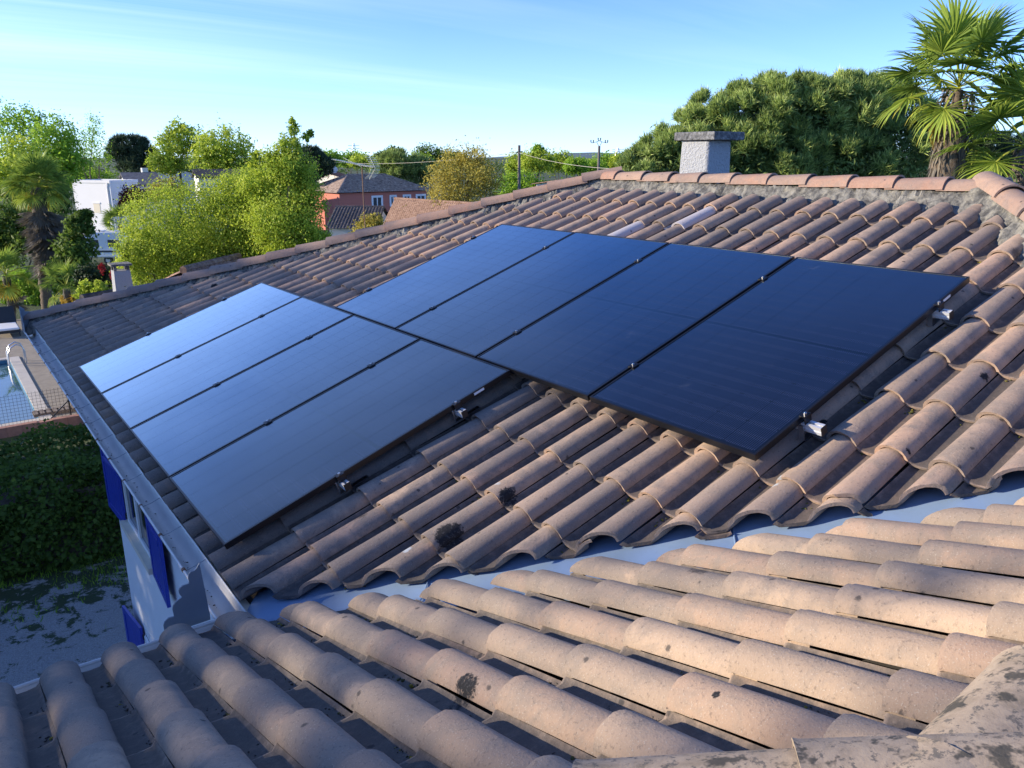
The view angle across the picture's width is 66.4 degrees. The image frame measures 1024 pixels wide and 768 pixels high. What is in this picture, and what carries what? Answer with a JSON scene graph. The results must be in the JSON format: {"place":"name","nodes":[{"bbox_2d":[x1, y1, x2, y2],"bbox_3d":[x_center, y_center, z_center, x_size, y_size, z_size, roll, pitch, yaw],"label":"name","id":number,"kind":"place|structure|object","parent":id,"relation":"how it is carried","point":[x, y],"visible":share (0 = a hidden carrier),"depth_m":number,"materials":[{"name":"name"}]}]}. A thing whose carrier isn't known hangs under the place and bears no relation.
{"place":"outdoors","nodes":[
{"label":"outdoors","id":0,"kind":"place"},
{"bbox_2d":[0,319,76,419],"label":"pool terrace","id":1,"kind":"structure","parent":0,"point":[41,375],"depth_m":30.76,"materials":[{"name":"beige stone"}]},
{"bbox_2d":[0,306,20,335],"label":"sun lounger","id":2,"kind":"object","parent":1,"relation":"on","point":[8,323],"visible":1,"depth_m":36.97,"materials":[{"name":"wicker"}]},
{"bbox_2d":[0,245,40,317],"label":"fan palm","id":3,"kind":"object","parent":1,"relation":"on","point":[8,291],"visible":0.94,"depth_m":38.89,"materials":[{"name":"green plant"}]},
{"bbox_2d":[0,356,51,426],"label":"swimming pool","id":4,"kind":"structure","parent":1,"relation":"in","point":[16,379],"depth_m":27.60,"materials":[{"name":"stone"}]},
{"bbox_2d":[6,341,27,368],"bbox_3d":[-19.867,-0.786,31.363,0.718,1.769,0.606,-12,20,-35],"label":"pool ladder","id":5,"kind":"object","parent":4,"relation":"attached to","point":[8,358],"visible":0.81,"depth_m":31.21,"materials":[{"name":"metal"}]},
{"bbox_2d":[32,405,75,417],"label":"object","id":6,"kind":"object","parent":1,"relation":"on","point":[48,411],"visible":0.69,"depth_m":25.22,"materials":[{"name":"grey stone"}]},
{"bbox_2d":[35,257,79,306],"bbox_3d":[-21.677,-4.509,37.989,2.555,3.418,2.735,-12,20,-35],"label":"fan palm","id":7,"kind":"object","parent":1,"relation":"on","point":[63,269],"visible":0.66,"depth_m":37.67,"materials":[{"name":"green plant"}]},
{"bbox_2d":[71,258,116,288],"bbox_3d":[-17.295,-3.416,33.386,2.337,3.908,1.676,-3,17,-11],"label":"dark hedge","id":8,"kind":"object","parent":1,"relation":"on","point":[90,273],"visible":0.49,"depth_m":32.59,"materials":[{"name":"green plant"}]},
{"bbox_2d":[98,262,105,274],"bbox_3d":[-16.240,-4.562,31.006,0.281,0.543,0.423,-3,16,-9],"label":"red flower spike","id":9,"kind":"object","parent":8,"relation":"attached to","point":[101,268],"visible":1,"depth_m":30.93,"materials":[{"name":"red plant"}]},
{"bbox_2d":[0,158,964,587],"bbox_3d":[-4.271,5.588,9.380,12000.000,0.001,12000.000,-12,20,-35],"label":"ground","id":10,"kind":"structure","parent":0,"point":[100,260],"depth_m":61.43,"materials":[{"name":"green plant"}]},
{"bbox_2d":[0,96,45,201],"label":"spindly tree","id":11,"kind":"object","parent":10,"relation":"on","point":[14,120],"visible":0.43,"depth_m":69.56,"materials":[{"name":"green plant"}]},
{"bbox_2d":[0,131,61,193],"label":"leafy tree","id":12,"kind":"object","parent":10,"relation":"on","point":[19,148],"visible":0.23,"depth_m":57.23,"materials":[{"name":"green plant"}]},
{"bbox_2d":[0,197,65,272],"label":"dark shrubs","id":13,"kind":"object","parent":10,"relation":"on","point":[9,233],"visible":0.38,"depth_m":46.49,"materials":[{"name":"green plant"}]},
{"bbox_2d":[0,149,75,308],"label":"fan palm","id":14,"kind":"object","parent":10,"relation":"on","point":[41,222],"visible":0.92,"depth_m":40.49,"materials":[{"name":"green plant"}]},
{"bbox_2d":[0,387,76,426],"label":"wire fence","id":15,"kind":"object","parent":10,"relation":"on","point":[69,406],"visible":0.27,"depth_m":23.77,"materials":[{"name":"metal"}]},
{"bbox_2d":[0,262,77,305],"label":"shrub","id":16,"kind":"object","parent":10,"relation":"on","point":[33,297],"visible":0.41,"depth_m":43.59,"materials":[{"name":"green plant"}]},
{"bbox_2d":[0,177,78,216],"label":"laurel shrub","id":17,"kind":"object","parent":10,"relation":"on","point":[67,205],"visible":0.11,"depth_m":55.78,"materials":[{"name":"green plant"}]},
{"bbox_2d":[0,414,83,438],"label":"garden wall","id":18,"kind":"structure","parent":10,"relation":"on","point":[20,428],"depth_m":23.50,"materials":[{"name":"pink brick"}]},
{"bbox_2d":[17,108,95,240],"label":"leafy tree","id":19,"kind":"object","parent":10,"relation":"on","point":[71,160],"visible":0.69,"depth_m":65.34,"materials":[{"name":"green plant"}]},
{"bbox_2d":[0,418,123,582],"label":"hedge","id":20,"kind":"object","parent":10,"relation":"on","point":[55,509],"visible":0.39,"depth_m":15.80,"materials":[{"name":"green plant"}]},
{"bbox_2d":[0,555,133,686],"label":"gravel yard","id":21,"kind":"structure","parent":10,"relation":"on","point":[32,647],"depth_m":14.00,"materials":[{"name":"grey gravel"}]},
{"bbox_2d":[0,552,128,629],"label":"grass","id":22,"kind":"structure","parent":21,"relation":"on","point":[55,569],"depth_m":15.35,"materials":[{"name":"green plant"}]},
{"bbox_2d":[0,131,1023,767],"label":"house","id":23,"kind":"structure","parent":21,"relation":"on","point":[514,571],"depth_m":3.43,"materials":[{"name":"tile"}]},
{"bbox_2d":[120,482,152,574],"bbox_3d":[-4.646,1.393,9.569,0.130,1.350,1.580,-12,20,-35],"label":"window","id":24,"kind":"structure","parent":23,"relation":"in","point":[134,527],"depth_m":9.69,"materials":[{"name":"white glass"}]},
{"bbox_2d":[145,332,368,493],"bbox_3d":[-2.290,0.047,6.311,0.220,0.150,4.729,-12,20,-35],"label":"mounting rail","id":25,"kind":"object","parent":23,"relation":"attached to","point":[344,484],"visible":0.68,"depth_m":4.50,"materials":[{"name":"metal"}]},
{"bbox_2d":[101,297,352,430],"bbox_3d":[-2.482,-0.247,6.834,1.900,0.693,1.134,-12,20,-35],"label":"solar panel","id":26,"kind":"object","parent":25,"relation":"attached to","point":[150,394],"visible":0.99,"depth_m":6.76,"materials":[{"name":"blue glass"}]},
{"bbox_2d":[130,315,419,478],"bbox_3d":[-1.794,0.013,5.944,1.900,0.693,1.134,-12,20,-35],"label":"solar panel","id":27,"kind":"object","parent":25,"relation":"attached to","point":[189,432],"visible":1,"depth_m":5.87,"materials":[{"name":"blue glass"}]},
{"bbox_2d":[221,297,479,421],"bbox_3d":[-1.648,-0.353,6.689,0.220,0.150,4.732,-12,20,-35],"label":"mounting rail","id":28,"kind":"object","parent":23,"relation":"attached to","point":[461,412],"visible":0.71,"depth_m":4.87,"materials":[{"name":"metal"}]},
{"bbox_2d":[79,282,301,393],"bbox_3d":[-3.170,-0.505,7.724,1.900,0.691,1.134,-12,20,-35],"label":"solar panel","id":29,"kind":"object","parent":28,"relation":"attached to","point":[125,363],"visible":0.99,"depth_m":7.66,"materials":[{"name":"blue glass"}]},
{"bbox_2d":[169,339,510,548],"bbox_3d":[-1.106,0.271,5.054,1.901,0.691,1.135,-12,20,-35],"label":"solar panel","id":30,"kind":"object","parent":28,"relation":"attached to","point":[241,489],"visible":1,"depth_m":4.94,"materials":[{"name":"blue glass"}]},
{"bbox_2d":[366,288,827,440],"bbox_3d":[0.118,-0.320,5.594,0.220,0.150,4.762,-12,20,-35],"label":"mounting rail","id":31,"kind":"object","parent":23,"relation":"attached to","point":[809,426],"visible":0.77,"depth_m":3.77,"materials":[{"name":"metal"}]},
{"bbox_2d":[590,257,969,460],"bbox_3d":[1.546,-0.258,4.502,1.900,0.693,1.135,-12,20,-35],"label":"solar panel","id":32,"kind":"object","parent":31,"relation":"attached to","point":[755,371],"visible":1,"depth_m":4.38,"materials":[{"name":"blue glass"}]},
{"bbox_2d":[471,236,953,325],"bbox_3d":[1.062,-0.917,6.167,0.220,0.150,4.734,-12,20,-35],"label":"mounting rail","id":33,"kind":"object","parent":23,"relation":"attached to","point":[939,313],"visible":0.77,"depth_m":4.34,"materials":[{"name":"metal"}]},
{"bbox_2d":[335,224,574,329],"bbox_3d":[-0.518,-1.034,7.171,1.900,0.691,1.134,-12,20,-35],"label":"solar panel","id":34,"kind":"object","parent":33,"relation":"attached to","point":[407,296],"visible":0.98,"depth_m":7.11,"materials":[{"name":"blue glass"}]},
{"bbox_2d":[396,232,668,357],"bbox_3d":[0.169,-0.777,6.281,1.900,0.694,1.134,-12,20,-35],"label":"solar panel","id":35,"kind":"object","parent":33,"relation":"attached to","point":[485,315],"visible":0.99,"depth_m":6.20,"materials":[{"name":"blue glass"}]},
{"bbox_2d":[477,243,794,400],"bbox_3d":[0.857,-0.518,5.391,1.899,0.694,1.134,-12,20,-35],"label":"solar panel","id":36,"kind":"object","parent":33,"relation":"attached to","point":[586,345],"visible":0.98,"depth_m":5.29,"materials":[{"name":"blue glass"}]},
{"bbox_2d":[42,208,100,290],"bbox_3d":[-22.461,-6.188,40.112,2.822,5.494,2.587,-12,20,-35],"label":"fig bush","id":37,"kind":"object","parent":10,"relation":"on","point":[78,247],"visible":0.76,"depth_m":39.67,"materials":[{"name":"green plant"}]},
{"bbox_2d":[66,168,116,187],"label":"bushy hedge","id":38,"kind":"object","parent":10,"relation":"on","point":[94,174],"visible":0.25,"depth_m":94.68,"materials":[{"name":"green plant"}]},
{"bbox_2d":[69,111,114,179],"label":"spindly tree","id":39,"kind":"object","parent":10,"relation":"on","point":[91,142],"visible":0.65,"depth_m":92.02,"materials":[{"name":"green plant"}]},
{"bbox_2d":[71,277,112,298],"bbox_3d":[-16.079,-2.353,30.336,1.582,3.611,0.921,1,16,4],"label":"spiky shrub","id":40,"kind":"object","parent":10,"relation":"on","point":[85,286],"visible":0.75,"depth_m":29.80,"materials":[{"name":"green plant"}]},
{"bbox_2d":[74,262,132,413],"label":"outbuilding","id":41,"kind":"structure","parent":10,"relation":"on","point":[121,278],"depth_m":22.10,"materials":[{"name":"paint"}]},
{"bbox_2d":[84,230,127,263],"bbox_3d":[-31.597,-10.666,60.720,4.622,2.550,2.115,0,16,0],"label":"caravan","id":42,"kind":"object","parent":10,"relation":"on","point":[103,240],"visible":0.23,"depth_m":59.66,"materials":[{"name":"white paint"}]},
{"bbox_2d":[107,240,119,246],"bbox_3d":[-30.357,-10.708,59.613,0.900,0.550,0.013,0,16,0],"label":"window","id":43,"kind":"structure","parent":42,"relation":"in","point":[109,241],"depth_m":59.58,"materials":[{"name":"grey glass"}]},
{"bbox_2d":[72,179,142,229],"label":"flat roofed house","id":44,"kind":"structure","parent":10,"relation":"on","point":[96,196],"depth_m":81.30,"materials":[{"name":"white paint"}]},
{"bbox_2d":[92,202,100,212],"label":"window","id":45,"kind":"structure","parent":44,"relation":"in","point":[96,205],"depth_m":81.42,"materials":[{"name":"beige glass"}]},
{"bbox_2d":[100,203,136,229],"bbox_3d":[-31.039,-12.214,62.209,3.033,4.692,2.927,-6,17,-20],"label":"fan palm","id":46,"kind":"object","parent":10,"relation":"on","point":[110,213],"visible":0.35,"depth_m":61.29,"materials":[{"name":"green plant"}]},
{"bbox_2d":[101,130,159,171],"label":"dark pine","id":47,"kind":"object","parent":10,"relation":"on","point":[126,150],"visible":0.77,"depth_m":110.67,"materials":[{"name":"green plant"}]},
{"bbox_2d":[114,179,152,215],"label":"purple shrub","id":48,"kind":"object","parent":10,"relation":"on","point":[126,190],"visible":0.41,"depth_m":71.38,"materials":[{"name":"green plant"}]},
{"bbox_2d":[119,172,165,228],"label":"grey roofed house","id":49,"kind":"structure","parent":10,"relation":"on","point":[140,176],"depth_m":89.43,"materials":[{"name":"stone"}]},
{"bbox_2d":[146,171,190,231],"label":"pinkish shrub","id":50,"kind":"object","parent":10,"relation":"on","point":[171,185],"visible":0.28,"depth_m":73.65,"materials":[{"name":"green plant"}]},
{"bbox_2d":[141,168,196,217],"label":"white gabled house","id":51,"kind":"structure","parent":10,"relation":"on","point":[177,174],"depth_m":105.17,"materials":[{"name":"white paint"}]},
{"bbox_2d":[144,115,203,221],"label":"broadleaf tree","id":52,"kind":"object","parent":10,"relation":"on","point":[175,141],"visible":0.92,"depth_m":94.14,"materials":[{"name":"green plant"}]},
{"bbox_2d":[166,253,242,277],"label":"tiled shed","id":53,"kind":"structure","parent":10,"relation":"on","point":[207,264],"depth_m":21.98,"materials":[{"name":"brown tile"}]},
{"bbox_2d":[191,169,239,231],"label":"black roofed house","id":54,"kind":"structure","parent":10,"relation":"on","point":[199,172],"depth_m":81.34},
{"bbox_2d":[103,154,333,285],"bbox_3d":[-9.629,-3.634,26.474,7.839,8.217,5.035,0,16,-2],"label":"leafy shrub","id":55,"kind":"object","parent":10,"relation":"on","point":[155,254],"visible":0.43,"depth_m":24.90,"materials":[{"name":"green plant"}]},
{"bbox_2d":[184,112,260,179],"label":"broadleaf tree","id":56,"kind":"object","parent":10,"relation":"on","point":[208,152],"visible":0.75,"depth_m":90.68,"materials":[{"name":"green plant"}]},
{"bbox_2d":[230,116,332,255],"bbox_3d":[-6.931,-3.472,24.236,3.160,9.256,3.442,-12,20,-35],"label":"young maple","id":57,"kind":"object","parent":10,"relation":"on","point":[285,167],"visible":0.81,"depth_m":23.70,"materials":[{"name":"green plant"}]},
{"bbox_2d":[294,145,336,185],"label":"dark pine","id":58,"kind":"object","parent":10,"relation":"on","point":[327,164],"visible":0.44,"depth_m":89.06,"materials":[{"name":"green plant"}]},
{"bbox_2d":[317,166,345,182],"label":"distant house","id":59,"kind":"structure","parent":10,"relation":"on","point":[335,174],"depth_m":118.09,"materials":[{"name":"white tile"}]},
{"bbox_2d":[320,148,344,164],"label":"skyline tree","id":60,"kind":"object","parent":10,"relation":"on","point":[334,154],"visible":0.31,"depth_m":149.48,"materials":[{"name":"green plant"}]},
{"bbox_2d":[338,148,361,173],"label":"skyline tree","id":61,"kind":"object","parent":10,"relation":"on","point":[347,155],"visible":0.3,"depth_m":169.24,"materials":[{"name":"green plant"}]},
{"bbox_2d":[348,143,359,150],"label":"lattice pylon","id":62,"kind":"object","parent":10,"relation":"on","point":[354,145],"visible":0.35,"depth_m":620.57,"materials":[{"name":"metal"}]},
{"bbox_2d":[332,154,379,227],"bbox_3d":[-4.238,-2.290,22.061,1.415,8.049,0.400,9,18,27],"label":"television aerial","id":63,"kind":"object","parent":10,"relation":"on","point":[370,166],"visible":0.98,"depth_m":20.98,"materials":[{"name":"grey metal"}]},
{"bbox_2d":[327,206,387,235],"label":"dark roofed wing","id":64,"kind":"structure","parent":10,"relation":"on","point":[341,218],"depth_m":65.04,"materials":[{"name":"grey tile"}]},
{"bbox_2d":[347,151,373,173],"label":"skyline tree","id":65,"kind":"object","parent":10,"relation":"on","point":[359,158],"visible":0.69,"depth_m":139.25,"materials":[{"name":"green plant"}]},
{"bbox_2d":[347,210,385,232],"bbox_3d":[-8.094,-7.261,44.407,2.269,5.138,2.024,-12,20,-35],"label":"yellow bush","id":66,"kind":"object","parent":10,"relation":"on","point":[375,220],"visible":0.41,"depth_m":43.73,"materials":[{"name":"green plant"}]},
{"bbox_2d":[309,173,430,230],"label":"red house","id":67,"kind":"structure","parent":10,"relation":"on","point":[382,189],"depth_m":88.13,"materials":[{"name":"tile"}]},
{"bbox_2d":[371,195,382,205],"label":"window","id":68,"kind":"structure","parent":67,"relation":"in","point":[377,200],"depth_m":87.63,"materials":[{"name":"white glass"}]},
{"bbox_2d":[389,195,396,206],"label":"window","id":69,"kind":"structure","parent":67,"relation":"in","point":[391,197],"depth_m":88.77,"materials":[{"name":"white glass"}]},
{"bbox_2d":[403,194,410,197],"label":"window","id":70,"kind":"structure","parent":67,"relation":"in","point":[405,195],"depth_m":89.90,"materials":[{"name":"white glass"}]},
{"bbox_2d":[416,194,425,198],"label":"window","id":71,"kind":"structure","parent":67,"relation":"in","point":[419,196],"depth_m":91.10,"materials":[{"name":"white glass"}]},
{"bbox_2d":[372,148,386,158],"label":"skyline tree","id":72,"kind":"object","parent":10,"relation":"on","point":[377,153],"visible":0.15,"depth_m":188.88,"materials":[{"name":"green plant"}]},
{"bbox_2d":[384,144,399,154],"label":"skyline tree","id":73,"kind":"object","parent":10,"relation":"on","point":[391,147],"visible":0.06,"depth_m":159.33,"materials":[{"name":"green plant"}]},
{"bbox_2d":[367,145,438,186],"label":"round pine","id":74,"kind":"object","parent":10,"relation":"on","point":[403,167],"visible":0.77,"depth_m":98.39,"materials":[{"name":"green plant"}]},
{"bbox_2d":[408,151,436,160],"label":"skyline tree","id":75,"kind":"object","parent":10,"relation":"on","point":[423,154],"visible":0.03,"depth_m":139.84,"materials":[{"name":"green plant"}]},
{"bbox_2d":[383,197,469,224],"bbox_3d":[-5.851,-12.062,61.960,6.041,4.940,16.612,-15,22,-41],"label":"brown bungalow","id":76,"kind":"object","parent":10,"relation":"on","point":[414,207],"visible":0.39,"depth_m":62.03,"materials":[{"name":"tile"}]},
{"bbox_2d":[410,142,450,198],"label":"skyline tree","id":77,"kind":"object","parent":10,"relation":"on","point":[435,153],"visible":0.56,"depth_m":149.23,"materials":[{"name":"green plant"}]},
{"bbox_2d":[443,148,463,183],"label":"skyline tree","id":78,"kind":"object","parent":10,"relation":"on","point":[453,155],"visible":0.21,"depth_m":169.21,"materials":[{"name":"green plant"}]},
{"bbox_2d":[418,135,507,205],"bbox_3d":[-3.482,-14.750,62.194,6.977,9.644,6.682,-12,20,-35],"label":"willow","id":79,"kind":"object","parent":10,"relation":"on","point":[468,163],"visible":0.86,"depth_m":61.35,"materials":[{"name":"green plant"}]},
{"bbox_2d":[79,154,919,178],"bbox_3d":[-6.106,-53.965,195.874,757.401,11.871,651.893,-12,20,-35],"label":"wood","id":80,"kind":"object","parent":10,"relation":"on","point":[337,166],"visible":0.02,"depth_m":320.92,"materials":[{"name":"green plant"}]},
{"bbox_2d":[502,144,532,174],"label":"skyline tree","id":81,"kind":"object","parent":10,"relation":"on","point":[512,166],"visible":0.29,"depth_m":124.42,"materials":[{"name":"green plant"}]},
{"bbox_2d":[516,145,522,189],"bbox_3d":[0.564,-14.086,61.241,0.551,8.827,0.300,-12,20,-35],"label":"utility pole","id":82,"kind":"object","parent":10,"relation":"on","point":[519,166],"visible":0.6,"depth_m":60.36,"materials":[{"name":"brown wood"}]},
{"bbox_2d":[338,152,515,163],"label":"overhead cable","id":83,"kind":"object","parent":82,"relation":"attached to","point":[417,162],"visible":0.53,"depth_m":77.61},
{"bbox_2d":[521,153,608,168],"bbox_3d":[3.957,-14.361,50.082,0.025,0.995,22.325,-5,17,-17],"label":"overhead cable","id":84,"kind":"object","parent":82,"relation":"attached to","point":[569,164],"visible":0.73,"depth_m":50.72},
{"bbox_2d":[493,167,550,194],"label":"green bush","id":85,"kind":"object","parent":10,"relation":"on","point":[526,182],"visible":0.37,"depth_m":74.19,"materials":[{"name":"green plant"}]},
{"bbox_2d":[516,142,556,179],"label":"skyline tree","id":86,"kind":"object","parent":10,"relation":"on","point":[533,164],"visible":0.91,"depth_m":119.53,"materials":[{"name":"green plant"}]},
{"bbox_2d":[529,143,546,179],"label":"skyline tree","id":87,"kind":"object","parent":10,"relation":"on","point":[534,148],"visible":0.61,"depth_m":120.60,"materials":[{"name":"green plant"}]},
{"bbox_2d":[531,177,571,185],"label":"distant bungalow","id":88,"kind":"object","parent":10,"relation":"on","point":[544,183],"visible":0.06,"depth_m":71.19,"materials":[{"name":"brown tile"}]},
{"bbox_2d":[540,147,579,179],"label":"skyline tree","id":89,"kind":"object","parent":10,"relation":"on","point":[561,158],"visible":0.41,"depth_m":129.16,"materials":[{"name":"green plant"}]},
{"bbox_2d":[561,153,589,175],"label":"skyline tree","id":90,"kind":"object","parent":10,"relation":"on","point":[572,169],"visible":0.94,"depth_m":109.56,"materials":[{"name":"green plant"}]},
{"bbox_2d":[575,154,607,174],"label":"skyline tree","id":91,"kind":"object","parent":10,"relation":"on","point":[592,163],"visible":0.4,"depth_m":114.26,"materials":[{"name":"green plant"}]},
{"bbox_2d":[590,138,607,169],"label":"utility pole","id":92,"kind":"object","parent":10,"relation":"on","point":[598,164],"visible":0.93,"depth_m":82.11,"materials":[{"name":"grey metal"}]},
{"bbox_2d":[590,150,613,168],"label":"skyline tree","id":93,"kind":"object","parent":10,"relation":"on","point":[606,155],"visible":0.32,"depth_m":138.99,"materials":[{"name":"green plant"}]},
{"bbox_2d":[606,151,626,167],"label":"skyline tree","id":94,"kind":"object","parent":10,"relation":"on","point":[614,158],"visible":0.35,"depth_m":119.28,"materials":[{"name":"green plant"}]},
{"bbox_2d":[613,65,965,185],"bbox_3d":[10.445,-6.514,30.876,13.693,11.366,5.440,0,16,-1],"label":"umbrella pine","id":95,"kind":"object","parent":10,"relation":"on","point":[799,121],"visible":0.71,"depth_m":28.49,"materials":[{"name":"green plant"}]},
{"bbox_2d":[867,0,1023,178],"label":"fan palm","id":96,"kind":"object","parent":10,"relation":"on","point":[957,34],"visible":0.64,"depth_m":11.84,"materials":[{"name":"green plant"}]},
{"bbox_2d":[907,124,1023,177],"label":"dark pine","id":97,"kind":"object","parent":10,"relation":"on","point":[992,147],"visible":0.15,"depth_m":34.81,"materials":[{"name":"green plant"}]},
{"bbox_2d":[925,46,1023,191],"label":"fan palm","id":98,"kind":"object","parent":10,"relation":"on","point":[987,121],"visible":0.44,"depth_m":11.76,"materials":[{"name":"green plant"}]},
{"bbox_2d":[0,0,1023,157],"label":"sky","id":99,"kind":"structure","parent":0,"point":[373,75],"materials":[{"name":"blue"}]},
{"bbox_2d":[486,152,620,157],"bbox_3d":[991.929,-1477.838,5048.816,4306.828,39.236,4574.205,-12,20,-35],"label":"hills","id":100,"kind":"structure","parent":0,"point":[585,155],"depth_m":5245.55,"materials":[{"name":"green plant"}]}
]}

